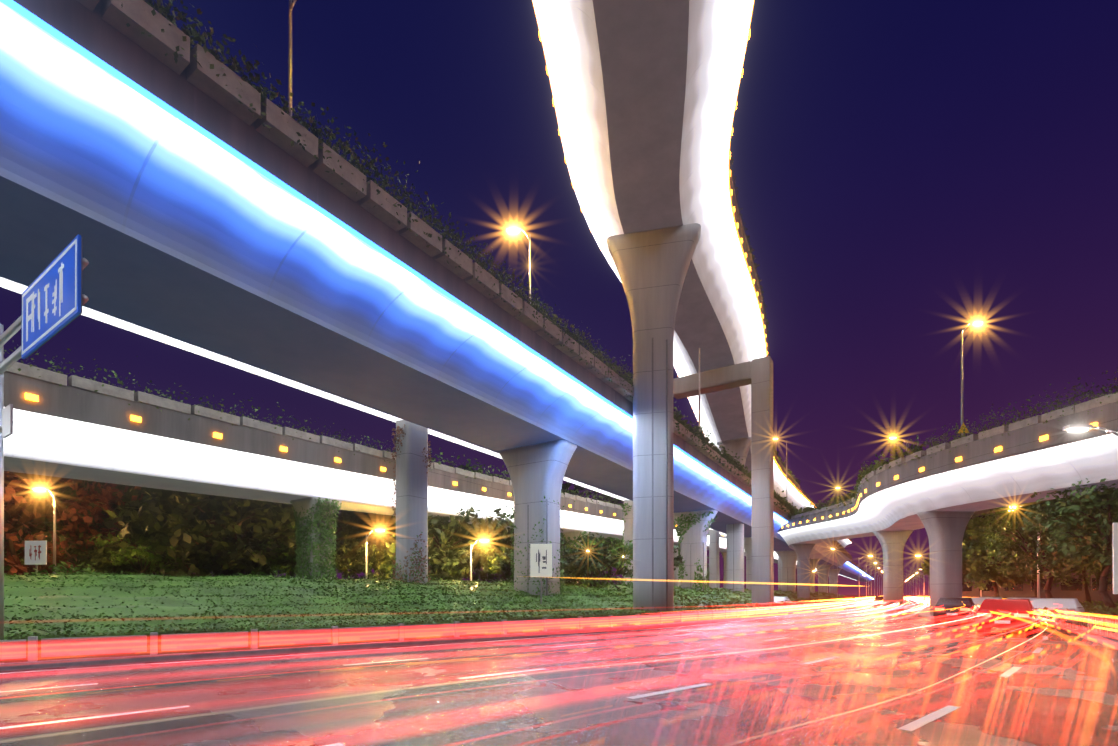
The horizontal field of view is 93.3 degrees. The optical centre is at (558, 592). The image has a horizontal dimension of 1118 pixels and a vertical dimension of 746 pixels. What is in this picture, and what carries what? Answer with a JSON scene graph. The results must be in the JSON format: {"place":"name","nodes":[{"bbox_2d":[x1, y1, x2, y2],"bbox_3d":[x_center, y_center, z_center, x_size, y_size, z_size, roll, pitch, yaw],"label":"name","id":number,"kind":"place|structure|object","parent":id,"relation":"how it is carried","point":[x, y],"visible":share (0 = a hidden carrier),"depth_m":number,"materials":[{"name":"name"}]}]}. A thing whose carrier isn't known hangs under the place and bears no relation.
{"place":"outdoors","nodes":[
{"label":"outdoors","id":0,"kind":"place"},
{"bbox_2d":[0,597,874,670],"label":"curb","id":1,"kind":"structure","parent":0,"point":[26,665],"depth_m":14.96,"materials":[{"name":"concrete"}]},
{"bbox_2d":[0,258,88,662],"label":"sign post","id":2,"kind":"object","parent":1,"relation":"on","point":[6,412],"visible":0.65,"depth_m":11.60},
{"bbox_2d":[21,234,82,358],"bbox_3d":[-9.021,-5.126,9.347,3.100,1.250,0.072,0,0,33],"label":"blue road sign","id":3,"kind":"object","parent":2,"relation":"attached to","point":[55,286],"visible":0.94,"depth_m":9.10,"materials":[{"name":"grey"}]},
{"bbox_2d":[26,292,33,341],"bbox_3d":[-9.854,-5.124,9.835,0.460,0.800,0.006,0,0,33],"label":"letter","id":4,"kind":"object","parent":3,"relation":"attached to","point":[28,300],"visible":0.96,"depth_m":9.88,"materials":[{"name":"white"}]},
{"bbox_2d":[283,510,381,575],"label":"tree","id":5,"kind":"object","parent":1,"relation":"on","point":[350,533],"depth_m":78.87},
{"bbox_2d":[396,420,427,583],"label":"column","id":6,"kind":"structure","parent":1,"relation":"on","point":[411,496],"depth_m":30.05,"materials":[{"name":"concrete"}]},
{"bbox_2d":[391,424,431,583],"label":"ivy column","id":7,"kind":"structure","parent":6,"relation":"attached to","point":[394,491],"depth_m":30.18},
{"bbox_2d":[392,521,430,583],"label":"ivy column","id":8,"kind":"structure","parent":6,"relation":"attached to","point":[394,566],"depth_m":30.04,"materials":[{"name":"green plant"}]},
{"bbox_2d":[0,0,874,581],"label":"viaduct","id":9,"kind":"object","parent":6,"relation":"on","point":[214,230],"visible":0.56,"depth_m":15.74,"materials":[{"name":"concrete"}]},
{"bbox_2d":[288,0,295,116],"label":"lamp","id":10,"kind":"object","parent":9,"relation":"on","point":[291,4],"visible":0.33,"depth_m":18.62,"materials":[{"name":"grey"}]},
{"bbox_2d":[76,0,790,514],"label":"viaduct planter boxes","id":11,"kind":"object","parent":9,"relation":"attached to","point":[226,92],"visible":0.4,"depth_m":14.18,"materials":[{"name":"concrete"}]},
{"bbox_2d":[117,0,798,515],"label":"plants","id":12,"kind":"object","parent":11,"relation":"on","point":[273,94],"visible":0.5,"depth_m":16.31,"materials":[{"name":"green plant"}]},
{"bbox_2d":[194,86,686,452],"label":"parapet joints","id":13,"kind":"object","parent":9,"relation":"attached to","point":[195,90],"visible":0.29,"depth_m":14.50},
{"bbox_2d":[506,226,530,302],"bbox_3d":[-2.250,-15.821,30.015,1.499,9.805,0.305,0,0,2],"label":"lamp","id":14,"kind":"object","parent":9,"relation":"on","point":[513,229],"visible":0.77,"depth_m":29.96,"materials":[{"name":"grey"}]},
{"bbox_2d":[777,401,1117,565],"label":"ramp","id":15,"kind":"structure","parent":9,"relation":"on","point":[1023,465],"depth_m":32.16,"materials":[{"name":"concrete"}]},
{"bbox_2d":[782,422,1096,527],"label":"bridge lights","id":16,"kind":"object","parent":15,"relation":"attached to","point":[1041,438],"visible":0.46,"depth_m":31.75},
{"bbox_2d":[788,392,1117,519],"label":"ramp planter boxes","id":17,"kind":"object","parent":15,"relation":"on","point":[1092,403],"visible":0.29,"depth_m":29.54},
{"bbox_2d":[788,367,1117,518],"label":"plants","id":18,"kind":"object","parent":17,"relation":"on","point":[850,496],"visible":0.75,"depth_m":33.58,"materials":[{"name":"green plant"}]},
{"bbox_2d":[961,321,984,434],"bbox_3d":[30.453,-14.262,38.931,1.707,11.381,0.305,0,0,2],"label":"lamp","id":19,"kind":"object","parent":17,"relation":"in","point":[962,330],"visible":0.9,"depth_m":38.93,"materials":[{"name":"grey"}]},
{"bbox_2d":[0,601,845,660],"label":"verge fence","id":20,"kind":"object","parent":1,"relation":"on","point":[50,647],"visible":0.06,"depth_m":15.26,"materials":[{"name":"beige"}]},
{"bbox_2d":[0,569,867,662],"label":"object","id":21,"kind":"object","parent":1,"relation":"on","point":[61,605],"visible":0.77,"depth_m":20.13,"materials":[{"name":"green plant"}]},
{"bbox_2d":[489,539,513,581],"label":"tree","id":22,"kind":"object","parent":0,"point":[501,576],"depth_m":106.46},
{"bbox_2d":[0,597,1117,745],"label":"asphalt road","id":23,"kind":"structure","parent":0,"point":[866,687],"depth_m":8.77,"materials":[{"name":"asphalt"}]},
{"bbox_2d":[25,541,46,574],"bbox_3d":[-30.609,-0.613,30.915,1.300,4.800,0.137,0,0,2],"label":"notice board","id":24,"kind":"object","parent":23,"relation":"on","point":[36,553],"visible":0.94,"depth_m":30.86,"materials":[{"name":"white"}]},
{"bbox_2d":[4,548,74,575],"bbox_3d":[-41.005,-0.931,41.081,6.292,5.579,5.933,0,0,33],"label":"bush","id":25,"kind":"object","parent":23,"relation":"on","point":[22,561],"visible":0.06,"depth_m":39.78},
{"bbox_2d":[31,487,55,573],"bbox_3d":[-31.058,-2.275,31.897,1.499,8.135,0.305,0,0,2],"label":"lamp","id":26,"kind":"object","parent":23,"relation":"on","point":[54,520],"visible":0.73,"depth_m":31.84,"materials":[{"name":"grey"}]},
{"bbox_2d":[7,528,99,570],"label":"bush","id":27,"kind":"object","parent":23,"relation":"on","point":[74,549],"depth_m":41.70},
{"bbox_2d":[24,561,102,575],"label":"shrub","id":28,"kind":"object","parent":23,"relation":"on","point":[56,568],"visible":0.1,"depth_m":23.16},
{"bbox_2d":[4,471,140,574],"bbox_3d":[-38.922,-5.648,37.662,12.499,14.989,13.037,0,0,33],"label":"tree","id":29,"kind":"object","parent":23,"relation":"on","point":[24,498],"depth_m":37.80,"materials":[{"name":"plant"}]},
{"bbox_2d":[4,477,195,574],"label":"tree","id":30,"kind":"object","parent":23,"relation":"on","point":[126,496],"depth_m":41.17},
{"bbox_2d":[64,545,157,574],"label":"bush","id":31,"kind":"object","parent":23,"relation":"on","point":[96,560],"depth_m":40.29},
{"bbox_2d":[89,525,180,574],"bbox_3d":[-31.294,-1.962,39.574,6.295,7.602,5.625,0,0,33],"label":"bush","id":32,"kind":"object","parent":23,"relation":"on","point":[140,551],"depth_m":38.94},
{"bbox_2d":[155,545,202,573],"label":"bush","id":33,"kind":"object","parent":23,"relation":"on","point":[174,549],"depth_m":44.50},
{"bbox_2d":[150,531,236,576],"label":"bush","id":34,"kind":"object","parent":23,"relation":"on","point":[194,554],"depth_m":40.84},
{"bbox_2d":[103,485,296,577],"bbox_3d":[-23.661,-5.126,37.636,13.713,13.947,12.706,0,0,33],"label":"tree","id":35,"kind":"object","parent":23,"relation":"on","point":[142,528],"depth_m":35.14,"materials":[{"name":"plant"}]},
{"bbox_2d":[221,542,287,576],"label":"bush","id":36,"kind":"object","parent":23,"relation":"on","point":[268,573],"depth_m":43.59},
{"bbox_2d":[253,522,297,576],"bbox_3d":[-20.115,-1.949,40.683,6.460,7.595,6.428,0,0,33],"label":"bush","id":37,"kind":"object","parent":23,"relation":"on","point":[283,546],"depth_m":38.80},
{"bbox_2d":[291,497,341,578],"bbox_3d":[-14.401,-1.811,31.309,2.500,7.200,2.000,0,0,33],"label":"climbing ivy","id":38,"kind":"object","parent":23,"relation":"on","point":[304,503],"depth_m":30.60,"materials":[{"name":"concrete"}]},
{"bbox_2d":[290,497,341,578],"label":"ivy pier","id":39,"kind":"structure","parent":38,"relation":"attached to","point":[299,552],"depth_m":30.74,"materials":[{"name":"green plant"}]},
{"bbox_2d":[4,372,828,576],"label":"ramp","id":40,"kind":"structure","parent":38,"relation":"on","point":[69,432],"depth_m":24.45,"materials":[{"name":"concrete"}]},
{"bbox_2d":[3,358,622,509],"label":"ramp planter boxes","id":41,"kind":"object","parent":40,"relation":"on","point":[81,383],"visible":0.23,"depth_m":23.45,"materials":[{"name":"concrete"}]},
{"bbox_2d":[3,341,623,505],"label":"hedge plants","id":42,"kind":"object","parent":41,"relation":"on","point":[278,417],"visible":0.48,"depth_m":25.88,"materials":[{"name":"green plant"}]},
{"bbox_2d":[25,393,723,535],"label":"parapet lights","id":43,"kind":"object","parent":40,"relation":"attached to","point":[28,396],"visible":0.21,"depth_m":23.42},
{"bbox_2d":[239,498,394,571],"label":"tree","id":44,"kind":"object","parent":23,"relation":"on","point":[367,524],"depth_m":56.35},
{"bbox_2d":[272,536,370,575],"bbox_3d":[-17.554,-1.352,39.819,6.385,6.408,6.830,0,0,33],"label":"bush","id":45,"kind":"object","parent":23,"relation":"on","point":[345,546],"depth_m":38.73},
{"bbox_2d":[335,520,374,579],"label":"bush","id":46,"kind":"object","parent":23,"relation":"on","point":[357,555],"depth_m":40.58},
{"bbox_2d":[350,537,395,579],"bbox_3d":[-12.871,-1.135,39.391,4.266,5.964,5.140,0,0,33],"label":"bush","id":47,"kind":"object","parent":23,"relation":"on","point":[389,557],"depth_m":38.57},
{"bbox_2d":[365,528,386,578],"bbox_3d":[-12.647,-1.291,36.286,1.499,6.211,0.305,0,0,2],"label":"lamp","id":48,"kind":"object","parent":23,"relation":"on","point":[379,529],"visible":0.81,"depth_m":36.26,"materials":[{"name":"grey"}]},
{"bbox_2d":[373,461,513,582],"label":"tree","id":49,"kind":"object","parent":23,"relation":"on","point":[490,528],"depth_m":40.57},
{"bbox_2d":[392,463,497,580],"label":"tree","id":50,"kind":"object","parent":23,"relation":"on","point":[462,542],"depth_m":56.31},
{"bbox_2d":[428,541,476,580],"bbox_3d":[-9.740,-1.061,41.300,6.434,5.810,5.792,0,0,33],"label":"bush","id":51,"kind":"object","parent":23,"relation":"on","point":[435,552],"depth_m":39.45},
{"bbox_2d":[438,542,501,580],"bbox_3d":[-6.872,-1.038,40.249,5.198,5.778,6.008,0,0,33],"label":"bush","id":52,"kind":"object","parent":23,"relation":"on","point":[486,561],"depth_m":39.41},
{"bbox_2d":[470,538,490,580],"bbox_3d":[-5.579,-0.968,37.051,1.499,5.574,0.305,0,0,2],"label":"lamp","id":53,"kind":"object","parent":23,"relation":"on","point":[483,540],"visible":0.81,"depth_m":37.02,"materials":[{"name":"grey"}]},
{"bbox_2d":[473,545,513,582],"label":"bush","id":54,"kind":"object","parent":23,"relation":"on","point":[501,550],"depth_m":40.16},
{"bbox_2d":[490,528,513,581],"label":"tree","id":55,"kind":"object","parent":23,"relation":"on","point":[502,541],"depth_m":71.06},
{"bbox_2d":[0,600,1047,745],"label":"lane markings","id":56,"kind":"object","parent":23,"relation":"on","point":[922,721],"depth_m":9.32,"materials":[{"name":"white paint"}]},
{"bbox_2d":[499,440,576,595],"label":"pier","id":57,"kind":"structure","parent":23,"relation":"on","point":[537,472],"depth_m":32.11,"materials":[{"name":"concrete"}]},
{"bbox_2d":[510,496,564,595],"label":"ivy pier","id":58,"kind":"structure","parent":57,"relation":"attached to","point":[561,571],"depth_m":32.57,"materials":[{"name":"green plant"}]},
{"bbox_2d":[530,544,551,603],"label":"notice board","id":59,"kind":"structure","parent":23,"relation":"on","point":[540,560],"depth_m":27.88,"materials":[{"name":"beige"}]},
{"bbox_2d":[562,531,588,582],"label":"pier","id":60,"kind":"structure","parent":23,"relation":"on","point":[571,534],"depth_m":55.85,"materials":[{"name":"concrete"}]},
{"bbox_2d":[561,531,590,582],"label":"ivy pier","id":61,"kind":"structure","parent":60,"relation":"attached to","point":[573,542],"depth_m":55.86,"materials":[{"name":"green plant"}]},
{"bbox_2d":[560,537,591,583],"bbox_3d":[-0.105,-1.473,41.410,5.741,6.651,5.995,0,0,33],"label":"tree","id":62,"kind":"object","parent":23,"relation":"on","point":[573,563],"depth_m":39.93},
{"bbox_2d":[560,481,623,577],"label":"tree","id":63,"kind":"object","parent":23,"relation":"on","point":[568,485],"depth_m":75.61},
{"bbox_2d":[560,533,632,586],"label":"bush","id":64,"kind":"object","parent":23,"relation":"on","point":[605,554],"depth_m":40.83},
{"bbox_2d":[577,535,632,589],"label":"tree","id":65,"kind":"object","parent":23,"relation":"on","point":[628,550],"depth_m":40.33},
{"bbox_2d":[624,500,632,584],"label":"column","id":66,"kind":"structure","parent":23,"relation":"on","point":[628,528],"depth_m":55.21,"materials":[{"name":"concrete"}]},
{"bbox_2d":[621,503,632,584],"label":"ivy column","id":67,"kind":"structure","parent":66,"relation":"attached to","point":[623,541],"depth_m":55.33,"materials":[{"name":"green plant"}]},
{"bbox_2d":[606,223,700,611],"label":"tall pier","id":68,"kind":"structure","parent":23,"relation":"on","point":[652,266],"depth_m":30.15,"materials":[{"name":"concrete"}]},
{"bbox_2d":[532,0,851,547],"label":"ramp","id":69,"kind":"structure","parent":68,"relation":"on","point":[645,93],"depth_m":25.32,"materials":[{"name":"concrete"}]},
{"bbox_2d":[730,159,799,486],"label":"ramp planter boxes","id":70,"kind":"object","parent":69,"relation":"on","point":[744,236],"visible":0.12,"depth_m":37.01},
{"bbox_2d":[730,136,799,483],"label":"ramp planter plants","id":71,"kind":"object","parent":70,"relation":"in","point":[755,267],"visible":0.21,"depth_m":39.92,"materials":[{"name":"green plant"}]},
{"bbox_2d":[729,29,810,501],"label":"string lights","id":72,"kind":"object","parent":69,"relation":"on","point":[738,225],"visible":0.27,"depth_m":31.26},
{"bbox_2d":[631,546,682,571],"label":"bush","id":73,"kind":"object","parent":23,"relation":"on","point":[678,560],"visible":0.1,"depth_m":43.13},
{"bbox_2d":[674,543,679,586],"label":"pier","id":74,"kind":"structure","parent":23,"relation":"on","point":[676,580],"depth_m":81.00,"materials":[{"name":"concrete"}]},
{"bbox_2d":[674,510,717,590],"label":"pier","id":75,"kind":"structure","parent":23,"relation":"on","point":[691,543],"depth_m":57.29,"materials":[{"name":"concrete"}]},
{"bbox_2d":[674,512,716,590],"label":"ivy pier","id":76,"kind":"structure","parent":75,"relation":"attached to","point":[681,529],"depth_m":57.54,"materials":[{"name":"green plant"}]},
{"bbox_2d":[709,530,718,588],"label":"column","id":77,"kind":"structure","parent":23,"relation":"on","point":[714,558],"depth_m":80.46,"materials":[{"name":"concrete"}]},
{"bbox_2d":[673,356,773,605],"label":"pier","id":78,"kind":"structure","parent":23,"relation":"on","point":[757,374],"depth_m":43.81,"materials":[{"name":"concrete"}]},
{"bbox_2d":[721,552,726,588],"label":"pier","id":79,"kind":"structure","parent":23,"relation":"on","point":[725,575],"depth_m":106.60,"materials":[{"name":"concrete"}]},
{"bbox_2d":[717,437,750,591],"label":"pier","id":80,"kind":"structure","parent":23,"relation":"on","point":[740,447],"depth_m":67.35,"materials":[{"name":"concrete"}]},
{"bbox_2d":[744,537,751,589],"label":"pier","id":81,"kind":"structure","parent":23,"relation":"on","point":[748,545],"depth_m":83.08,"materials":[{"name":"concrete"}]},
{"bbox_2d":[778,557,780,589],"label":"pier","id":82,"kind":"structure","parent":23,"relation":"on","point":[779,575],"depth_m":115.99,"materials":[{"name":"concrete"}]},
{"bbox_2d":[775,550,796,592],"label":"pier","id":83,"kind":"structure","parent":23,"relation":"on","point":[788,559],"depth_m":107.89,"materials":[{"name":"concrete"}]},
{"bbox_2d":[790,544,815,598],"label":"pier","id":84,"kind":"structure","parent":23,"relation":"on","point":[803,552],"depth_m":84.14,"materials":[{"name":"concrete"}]},
{"bbox_2d":[810,559,819,592],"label":"pier","id":85,"kind":"structure","parent":23,"relation":"on","point":[813,563],"depth_m":132.66,"materials":[{"name":"concrete"}]},
{"bbox_2d":[816,564,832,592],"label":"pier","id":86,"kind":"structure","parent":23,"relation":"on","point":[823,570],"depth_m":158.27,"materials":[{"name":"concrete"}]},
{"bbox_2d":[828,569,840,593],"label":"pier","id":87,"kind":"structure","parent":23,"relation":"on","point":[832,573],"depth_m":183.57,"materials":[{"name":"concrete"}]},
{"bbox_2d":[842,596,855,604],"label":"car","id":88,"kind":"object","parent":23,"relation":"on","point":[848,599],"visible":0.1,"depth_m":86.67,"materials":[{"name":"red"}]},
{"bbox_2d":[873,530,913,609],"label":"pier","id":89,"kind":"structure","parent":23,"relation":"on","point":[892,543],"depth_m":57.07,"materials":[{"name":"concrete"}]},
{"bbox_2d":[869,603,967,620],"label":"median island","id":90,"kind":"structure","parent":23,"relation":"on","point":[922,610],"depth_m":47.44,"materials":[{"name":"concrete"}]},
{"bbox_2d":[917,511,973,614],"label":"pier","id":91,"kind":"structure","parent":23,"relation":"on","point":[945,530],"depth_m":38.28,"materials":[{"name":"concrete"}]},
{"bbox_2d":[917,548,986,584],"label":"tree","id":92,"kind":"object","parent":23,"relation":"on","point":[925,566],"depth_m":72.83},
{"bbox_2d":[933,598,976,622],"bbox_3d":[24.097,1.068,32.056,1.810,1.450,4.541,0,0,41],"label":"dark car","id":93,"kind":"object","parent":23,"relation":"on","point":[944,608],"visible":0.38,"depth_m":30.70,"materials":[{"name":"grey"}]},
{"bbox_2d":[960,597,986,609],"bbox_3d":[28.938,1.093,36.899,1.810,1.450,4.541,0,0,38],"label":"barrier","id":94,"kind":"object","parent":23,"relation":"on","point":[977,601],"visible":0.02,"depth_m":35.78,"materials":[{"name":"white"}]},
{"bbox_2d":[975,599,1036,634],"bbox_3d":[19.694,1.022,23.197,1.810,1.450,4.541,0,0,44],"label":"red car","id":95,"kind":"object","parent":23,"relation":"on","point":[1007,613],"visible":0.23,"depth_m":21.90,"materials":[{"name":"red"}]},
{"bbox_2d":[962,513,1059,596],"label":"tree","id":96,"kind":"object","parent":23,"relation":"on","point":[977,573],"depth_m":47.81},
{"bbox_2d":[1006,505,1039,597],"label":"lamp","id":97,"kind":"object","parent":23,"relation":"on","point":[1038,582],"visible":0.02,"depth_m":41.57,"materials":[{"name":"white"}]},
{"bbox_2d":[979,514,1096,597],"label":"tree","id":98,"kind":"object","parent":23,"relation":"on","point":[1042,576],"depth_m":59.15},
{"bbox_2d":[962,493,1117,604],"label":"building","id":99,"kind":"structure","parent":23,"relation":"on","point":[1027,592],"depth_m":74.28,"materials":[{"name":"grey"}]},
{"bbox_2d":[968,496,1117,597],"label":"tree","id":100,"kind":"object","parent":23,"relation":"on","point":[1018,512],"depth_m":38.89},
{"bbox_2d":[1031,598,1084,625],"bbox_3d":[24.519,1.036,26.039,4.541,1.450,1.810,0,0,-41],"label":"parked car","id":101,"kind":"object","parent":23,"relation":"on","point":[1072,605],"visible":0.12,"depth_m":24.94,"materials":[{"name":"white"}]},
{"bbox_2d":[1014,478,1117,617],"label":"tree","id":102,"kind":"object","parent":23,"relation":"on","point":[1068,513],"depth_m":28.70,"materials":[{"name":"plant"}]},
{"bbox_2d":[1025,498,1112,607],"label":"tree","id":103,"kind":"object","parent":23,"relation":"on","point":[1109,580],"depth_m":54.01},
{"bbox_2d":[1040,611,1117,639],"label":"guardrail","id":104,"kind":"object","parent":23,"relation":"on","point":[1090,624],"visible":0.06,"depth_m":19.77,"materials":[{"name":"metal"}]},
{"bbox_2d":[1055,497,1112,577],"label":"tree","id":105,"kind":"object","parent":23,"relation":"on","point":[1095,572],"depth_m":46.50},
{"bbox_2d":[0,0,1117,594],"label":"sky","id":106,"kind":"structure","parent":0,"point":[909,174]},
{"bbox_2d":[546,339,703,610],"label":"drainpipes","id":107,"kind":"object","parent":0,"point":[547,504],"visible":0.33,"depth_m":29.68,"materials":[{"name":"grey"}]},
{"bbox_2d":[845,595,929,596],"bbox_3d":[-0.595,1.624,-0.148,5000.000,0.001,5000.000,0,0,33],"label":"trail","id":108,"kind":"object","parent":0,"point":[882,595],"depth_m":1413.00,"materials":[{"name":"grey soil"}]},
{"bbox_2d":[4,472,117,570],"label":"tree","id":109,"kind":"object","parent":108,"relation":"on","point":[37,485],"depth_m":56.18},
{"bbox_2d":[32,475,236,577],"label":"tree","id":110,"kind":"object","parent":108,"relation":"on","point":[123,503],"depth_m":50.56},
{"bbox_2d":[189,496,290,574],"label":"tree","id":111,"kind":"object","parent":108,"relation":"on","point":[248,533],"depth_m":56.00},
{"bbox_2d":[962,505,1111,590],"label":"building windows","id":112,"kind":"structure","parent":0,"point":[1064,587],"depth_m":73.99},
{"bbox_2d":[1045,607,1117,649],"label":"pavement","id":113,"kind":"structure","parent":0,"point":[1108,642],"depth_m":19.66,"materials":[{"name":"stone"}]},
{"bbox_2d":[1034,600,1117,627],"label":"hedge","id":114,"kind":"object","parent":113,"relation":"on","point":[1103,609],"visible":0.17,"depth_m":24.95,"materials":[{"name":"green plant"}]},
{"bbox_2d":[1063,424,1117,435],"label":"lamp","id":115,"kind":"object","parent":113,"relation":"on","point":[1077,427],"visible":1,"depth_m":19.17,"materials":[{"name":"white"}]},
{"bbox_2d":[1112,523,1117,593],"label":"sign","id":116,"kind":"object","parent":115,"relation":"attached to","point":[1114,558],"visible":1,"depth_m":19.17,"materials":[{"name":"white"}]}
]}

